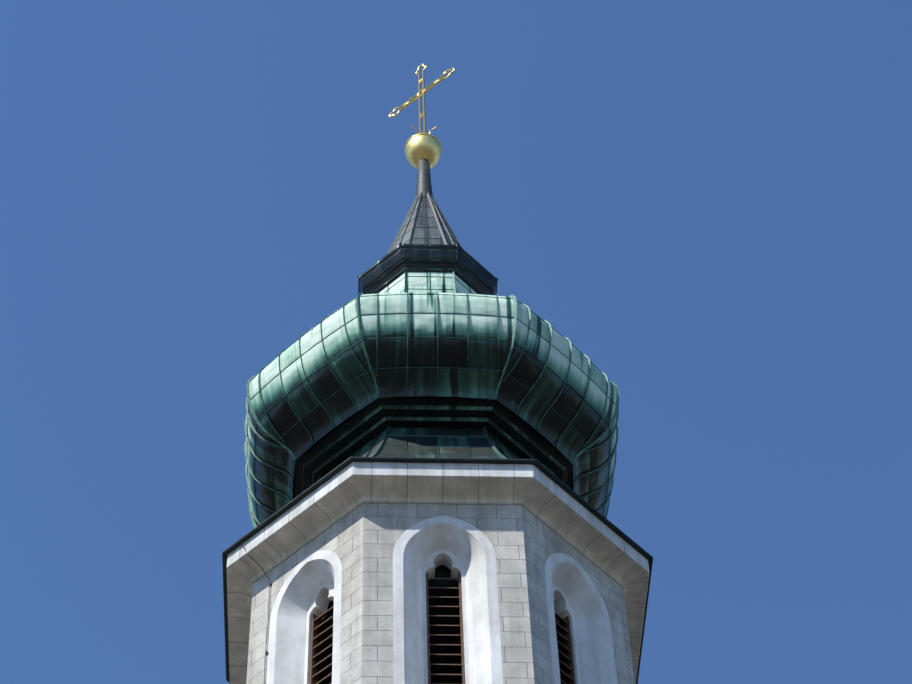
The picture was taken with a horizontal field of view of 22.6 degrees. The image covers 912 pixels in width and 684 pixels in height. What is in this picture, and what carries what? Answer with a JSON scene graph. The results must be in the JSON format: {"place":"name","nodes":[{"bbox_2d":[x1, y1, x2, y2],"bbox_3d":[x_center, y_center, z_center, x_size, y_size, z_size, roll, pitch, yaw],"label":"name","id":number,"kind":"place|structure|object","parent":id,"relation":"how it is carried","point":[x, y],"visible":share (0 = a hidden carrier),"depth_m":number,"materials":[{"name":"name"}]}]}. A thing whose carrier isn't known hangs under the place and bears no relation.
{"place":"outdoors","nodes":[
{"label":"outdoors","id":0,"kind":"place"},
{"bbox_2d":[0,0,911,683],"label":"sky","id":1,"kind":"structure","parent":0,"point":[710,201],"materials":[{"name":"blue"}]},
{"bbox_3d":[0.151,16.240,22.719,6.600,20.500,6.600,1,-53,-3],"label":"tower shaft","id":2,"kind":"object","parent":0,"visible":0},
{"bbox_2d":[246,503,634,683],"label":"tower wall","id":3,"kind":"structure","parent":2,"relation":"on","point":[524,577],"depth_m":35.02,"materials":[{"name":"stone"}]},
{"bbox_2d":[240,539,271,683],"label":"lightning wire","id":4,"kind":"object","parent":3,"relation":"attached to","point":[270,584],"visible":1,"depth_m":35.76,"materials":[{"name":"grey metal"}]},
{"bbox_2d":[227,462,649,683],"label":"stone cornice","id":5,"kind":"structure","parent":3,"relation":"on","point":[543,498],"depth_m":36.23,"materials":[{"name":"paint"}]},
{"bbox_2d":[222,456,652,683],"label":"roof edge","id":6,"kind":"object","parent":5,"relation":"on","point":[534,462],"visible":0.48,"depth_m":36.45,"materials":[{"name":"black metal"}]},
{"bbox_2d":[323,427,519,476],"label":"roof","id":7,"kind":"structure","parent":6,"relation":"on","point":[480,445],"depth_m":38.47,"materials":[{"name":"green metal"}]},
{"bbox_2d":[317,425,518,480],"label":"roof seams","id":8,"kind":"object","parent":7,"relation":"attached to","point":[489,440],"visible":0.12,"depth_m":38.44,"materials":[{"name":"green metal"}]},
{"bbox_2d":[246,292,615,525],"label":"onion dome","id":9,"kind":"structure","parent":7,"relation":"on","point":[347,368],"depth_m":39.46,"materials":[{"name":"green metal"}]},
{"bbox_2d":[378,272,478,399],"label":"lantern base roof","id":10,"kind":"structure","parent":9,"relation":"on","point":[438,281],"depth_m":43.93,"materials":[{"name":"green metal"}]},
{"bbox_2d":[358,244,497,294],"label":"spire base cornice","id":11,"kind":"structure","parent":10,"relation":"on","point":[394,264],"depth_m":44.36,"materials":[{"name":"black metal"}]},
{"bbox_2d":[244,292,619,527],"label":"dome seams","id":12,"kind":"object","parent":9,"relation":"attached to","point":[615,415],"visible":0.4,"depth_m":39.81,"materials":[{"name":"green metal"}]},
{"bbox_2d":[384,271,473,399],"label":"roof seams","id":13,"kind":"object","parent":12,"relation":"on","point":[429,276],"visible":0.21,"depth_m":43.97,"materials":[{"name":"green metal"}]},
{"bbox_2d":[391,196,457,250],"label":"spirelet","id":14,"kind":"object","parent":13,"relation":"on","point":[422,232],"visible":0.19,"depth_m":46.33,"materials":[{"name":"grey metal"}]},
{"bbox_2d":[358,192,497,278],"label":"roof seams","id":15,"kind":"object","parent":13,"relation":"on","point":[416,217],"visible":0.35,"depth_m":46.73,"materials":[{"name":"grey metal"}]},
{"bbox_2d":[416,158,432,198],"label":"pole","id":16,"kind":"object","parent":15,"relation":"on","point":[424,186],"visible":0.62,"depth_m":48.56,"materials":[{"name":"grey metal"}]},
{"bbox_2d":[404,133,441,168],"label":"ball finial","id":17,"kind":"object","parent":16,"relation":"on","point":[422,145],"visible":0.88,"depth_m":49.37,"materials":[{"name":"gold metal"}]},
{"bbox_2d":[389,64,454,133],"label":"cross","id":18,"kind":"object","parent":17,"relation":"on","point":[419,94],"visible":0.85,"depth_m":51.53,"materials":[{"name":"gold metal"}]},
{"bbox_2d":[295,398,572,496],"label":"dome base cornice","id":19,"kind":"structure","parent":9,"relation":"attached to","point":[508,429],"depth_m":39.13,"materials":[{"name":"metal"}]},
{"bbox_2d":[321,565,562,683],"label":"belfry interior","id":20,"kind":"object","parent":3,"relation":"in","point":[442,571],"depth_m":34.75,"materials":[{"name":"black"}]}
]}

